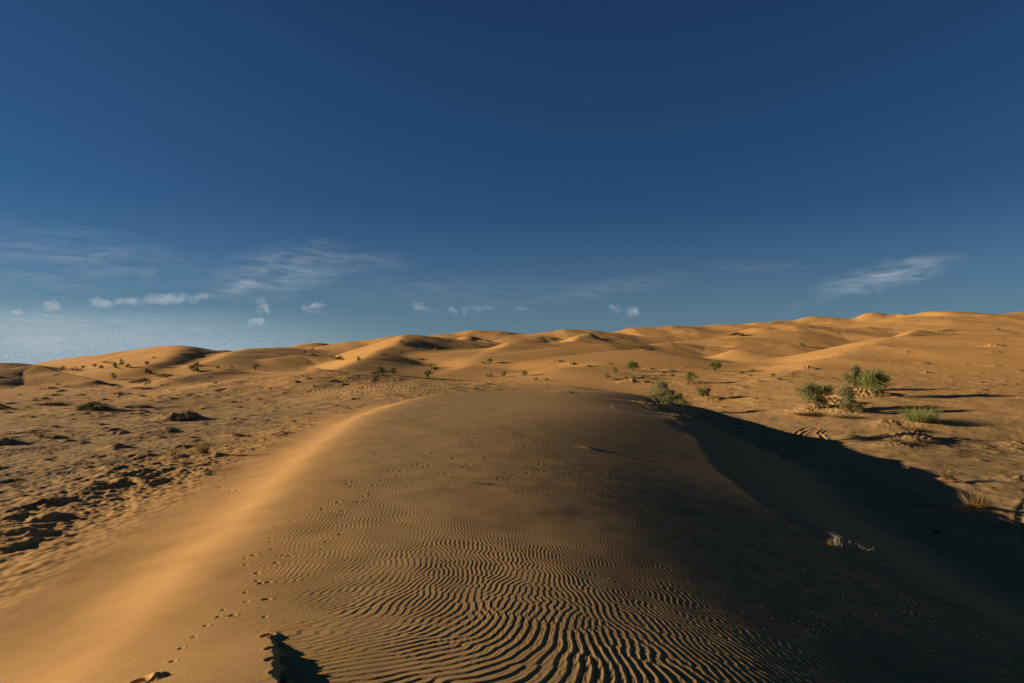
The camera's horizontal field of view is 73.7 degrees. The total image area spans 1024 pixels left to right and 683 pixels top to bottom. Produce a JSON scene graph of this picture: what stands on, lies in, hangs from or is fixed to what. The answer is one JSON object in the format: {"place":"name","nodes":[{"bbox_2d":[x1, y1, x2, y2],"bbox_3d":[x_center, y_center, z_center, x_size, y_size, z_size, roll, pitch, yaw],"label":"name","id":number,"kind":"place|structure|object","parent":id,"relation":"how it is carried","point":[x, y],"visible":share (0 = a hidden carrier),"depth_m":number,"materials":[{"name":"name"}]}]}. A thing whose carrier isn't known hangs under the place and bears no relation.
{"place":"outdoors","nodes":[
{"label":"outdoors","id":0,"kind":"place"},
{"bbox_2d":[0,311,1023,682],"bbox_3d":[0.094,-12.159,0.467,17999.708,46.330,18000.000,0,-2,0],"label":"ground","id":1,"kind":"structure","parent":0,"point":[588,533],"depth_m":11.12,"materials":[{"name":"brown sand"}]},
{"bbox_2d":[0,403,11,407],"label":"desert shrub","id":2,"kind":"object","parent":1,"relation":"on","point":[2,405],"visible":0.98,"depth_m":52.04,"materials":[{"name":"green plant"}]},
{"bbox_2d":[34,500,60,503],"bbox_3d":[-7.213,2.479,10.605,0.420,0.056,0.452,-2,-3,37],"label":"dead brush","id":3,"kind":"object","parent":1,"relation":"on","point":[42,502],"visible":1,"depth_m":10.59,"materials":[{"name":"brown plant"}]},
{"bbox_2d":[28,401,75,405],"bbox_3d":[-38.714,5.180,57.725,4.072,0.451,3.789,-2,-3,41],"label":"dead brush","id":4,"kind":"object","parent":1,"relation":"on","point":[54,403],"visible":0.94,"depth_m":57.50,"materials":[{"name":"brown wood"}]},
{"bbox_2d":[74,401,116,410],"bbox_3d":[-28.448,4.447,46.842,2.814,0.814,2.957,0,-2,4],"label":"desert shrub","id":5,"kind":"object","parent":1,"relation":"on","point":[90,405],"visible":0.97,"depth_m":46.41,"materials":[{"name":"green plant"}]},
{"bbox_2d":[128,377,152,382],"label":"desert shrub","id":6,"kind":"object","parent":1,"relation":"on","point":[144,379],"visible":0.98,"depth_m":111.54,"materials":[{"name":"green plant"}]},
{"bbox_2d":[136,474,160,477],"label":"dead brush","id":7,"kind":"object","parent":1,"relation":"on","point":[150,476],"visible":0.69,"depth_m":13.13,"materials":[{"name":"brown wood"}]},
{"bbox_2d":[156,373,174,376],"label":"desert shrub","id":8,"kind":"object","parent":1,"relation":"on","point":[165,375],"visible":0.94,"depth_m":133.26,"materials":[{"name":"green plant"}]},
{"bbox_2d":[164,408,202,421],"bbox_3d":[-15.025,3.350,31.398,1.857,0.710,1.995,1,-2,-24],"label":"dead brush","id":9,"kind":"object","parent":1,"relation":"on","point":[188,417],"visible":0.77,"depth_m":31.27,"materials":[{"name":"brown plant"}]},
{"bbox_2d":[189,435,215,453],"bbox_3d":[-7.776,2.579,17.150,0.750,0.557,0.676,-1,-3,31],"label":"dry grass tuft","id":10,"kind":"object","parent":1,"relation":"on","point":[202,450],"visible":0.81,"depth_m":17.11,"materials":[{"name":"plant"}]},
{"bbox_2d":[250,363,259,369],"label":"desert shrub","id":11,"kind":"object","parent":1,"relation":"on","point":[255,365],"visible":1,"depth_m":139.41,"materials":[{"name":"green plant"}]},
{"bbox_2d":[372,367,386,373],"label":"desert shrub","id":12,"kind":"object","parent":1,"relation":"on","point":[381,369],"visible":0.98,"depth_m":103.46,"materials":[{"name":"green plant"}]},
{"bbox_2d":[386,365,397,373],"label":"desert shrub","id":13,"kind":"object","parent":1,"relation":"on","point":[392,370],"visible":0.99,"depth_m":104.33,"materials":[{"name":"green plant"}]},
{"bbox_2d":[242,390,582,419],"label":"pale stubble","id":14,"kind":"object","parent":1,"relation":"on","point":[344,414],"visible":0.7,"depth_m":50.00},
{"bbox_2d":[423,369,432,378],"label":"desert shrub","id":15,"kind":"object","parent":1,"relation":"on","point":[428,371],"visible":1,"depth_m":102.92,"materials":[{"name":"green plant"}]},
{"bbox_2d":[0,338,1021,549],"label":"stubble","id":16,"kind":"object","parent":1,"relation":"on","point":[46,425],"visible":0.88,"depth_m":19.55,"materials":[{"name":"brown plant"}]},
{"bbox_2d":[521,369,527,375],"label":"desert shrub","id":17,"kind":"object","parent":1,"relation":"on","point":[524,372],"visible":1,"depth_m":108.08,"materials":[{"name":"green plant"}]},
{"bbox_2d":[625,359,640,369],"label":"desert shrub","id":18,"kind":"object","parent":1,"relation":"on","point":[632,365],"visible":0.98,"depth_m":113.86,"materials":[{"name":"green plant"}]},
{"bbox_2d":[629,374,646,378],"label":"desert shrub","id":19,"kind":"object","parent":1,"relation":"on","point":[640,376],"visible":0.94,"depth_m":98.52,"materials":[{"name":"green plant"}]},
{"bbox_2d":[648,378,679,404],"bbox_3d":[10.420,3.561,47.551,2.656,2.125,2.698,1,-2,-25],"label":"desert shrub","id":20,"kind":"object","parent":1,"relation":"on","point":[663,386],"visible":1,"depth_m":47.32,"materials":[{"name":"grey plant"}]},
{"bbox_2d":[666,392,687,406],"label":"desert shrub","id":21,"kind":"object","parent":1,"relation":"on","point":[680,399],"visible":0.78,"depth_m":64.53,"materials":[{"name":"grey plant"}]},
{"bbox_2d":[683,371,698,381],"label":"desert shrub","id":22,"kind":"object","parent":1,"relation":"on","point":[689,374],"visible":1,"depth_m":91.33,"materials":[{"name":"green plant"}]},
{"bbox_2d":[695,386,710,396],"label":"desert shrub","id":23,"kind":"object","parent":1,"relation":"on","point":[702,392],"visible":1,"depth_m":76.52,"materials":[{"name":"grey plant"}]},
{"bbox_2d":[707,360,721,370],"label":"desert shrub","id":24,"kind":"object","parent":1,"relation":"on","point":[715,364],"visible":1,"depth_m":115.50,"materials":[{"name":"green plant"}]},
{"bbox_2d":[729,332,752,335],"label":"desert shrub","id":25,"kind":"object","parent":1,"relation":"on","point":[737,333],"visible":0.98,"depth_m":281.49,"materials":[{"name":"green plant"}]},
{"bbox_2d":[787,410,835,416],"bbox_3d":[25.373,6.019,57.598,4.471,0.450,4.161,-2,-3,41],"label":"dead brush","id":26,"kind":"object","parent":1,"relation":"on","point":[811,414],"visible":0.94,"depth_m":57.23,"materials":[{"name":"brown plant"}]},
{"bbox_2d":[794,380,836,408],"bbox_3d":[26.355,4.635,59.200,3.672,3.018,3.650,-1,-2,13],"label":"desert shrub","id":27,"kind":"object","parent":1,"relation":"on","point":[814,393],"visible":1,"depth_m":58.80,"materials":[{"name":"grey plant"}]},
{"bbox_2d":[831,533,842,546],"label":"bleached twigs","id":28,"kind":"object","parent":1,"relation":"on","point":[834,540],"visible":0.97,"depth_m":10.68,"materials":[{"name":"beige wood"}]},
{"bbox_2d":[835,383,864,412],"bbox_3d":[28.066,4.713,56.632,2.449,2.756,2.253,-1,-2,27],"label":"desert shrub","id":29,"kind":"object","parent":1,"relation":"on","point":[847,393],"visible":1,"depth_m":56.37,"materials":[{"name":"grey plant"}]},
{"bbox_2d":[832,413,871,418],"bbox_3d":[27.469,6.009,55.155,3.614,0.328,3.729,0,-2,12],"label":"dead brush","id":30,"kind":"object","parent":1,"relation":"on","point":[851,417],"visible":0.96,"depth_m":54.92,"materials":[{"name":"brown plant"}]},
{"bbox_2d":[840,363,864,388],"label":"desert shrub","id":31,"kind":"object","parent":1,"relation":"on","point":[854,379],"visible":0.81,"depth_m":72.80,"materials":[{"name":"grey plant"}]},
{"bbox_2d":[859,365,892,396],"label":"desert shrub","id":32,"kind":"object","parent":1,"relation":"on","point":[876,382],"visible":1,"depth_m":65.72,"materials":[{"name":"green plant"}]},
{"bbox_2d":[889,439,925,445],"bbox_3d":[24.913,6.337,43.294,2.488,0.330,2.412,0,-2,8],"label":"dead brush","id":33,"kind":"object","parent":1,"relation":"on","point":[912,443],"visible":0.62,"depth_m":43.22,"materials":[{"name":"brown plant"}]},
{"bbox_2d":[898,426,926,431],"bbox_3d":[28.642,6.164,48.783,2.242,0.510,2.087,-1,-3,33],"label":"dead brush","id":34,"kind":"object","parent":1,"relation":"on","point":[919,430],"visible":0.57,"depth_m":48.56,"materials":[{"name":"brown plant"}]},
{"bbox_2d":[905,423,920,431],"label":"dry grass tuft","id":35,"kind":"object","parent":1,"relation":"on","point":[913,428],"visible":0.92,"depth_m":46.37,"materials":[{"name":"plant"}]},
{"bbox_2d":[897,406,943,421],"bbox_3d":[30.502,5.318,50.861,3.820,1.230,4.318,0,-2,-11],"label":"grass clump","id":36,"kind":"object","parent":1,"relation":"on","point":[920,417],"visible":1,"depth_m":50.47,"materials":[{"name":"green plant"}]},
{"bbox_2d":[918,438,938,442],"bbox_3d":[26.568,6.296,43.691,1.718,0.334,1.772,1,-2,-25],"label":"dead brush","id":37,"kind":"object","parent":1,"relation":"on","point":[927,441],"visible":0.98,"depth_m":43.51,"materials":[{"name":"brown plant"}]},
{"bbox_2d":[927,462,960,477],"bbox_3d":[18.534,5.487,29.067,1.523,0.705,1.550,1,-2,-25],"label":"dry grass tuft","id":38,"kind":"object","parent":1,"relation":"on","point":[944,474],"visible":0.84,"depth_m":29.09,"materials":[{"name":"plant"}]},
{"bbox_2d":[956,487,999,508],"bbox_3d":[15.086,5.078,22.170,1.393,0.756,1.758,-1,-2,23],"label":"dry grass tuft","id":39,"kind":"object","parent":1,"relation":"on","point":[974,503],"visible":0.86,"depth_m":22.09,"materials":[{"name":"plant"}]},
{"bbox_2d":[1007,471,1023,475],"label":"dry grass tuft","id":40,"kind":"object","parent":1,"relation":"on","point":[1012,473],"visible":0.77,"depth_m":30.59,"materials":[{"name":"plant"}]},
{"bbox_2d":[0,0,1023,363],"label":"sky","id":41,"kind":"structure","parent":0,"point":[231,175],"materials":[{"name":"blue"}]},
{"bbox_2d":[928,526,942,533],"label":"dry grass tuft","id":42,"kind":"object","parent":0,"point":[937,531],"visible":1,"depth_m":18.64,"materials":[{"name":"plant"}]}
]}

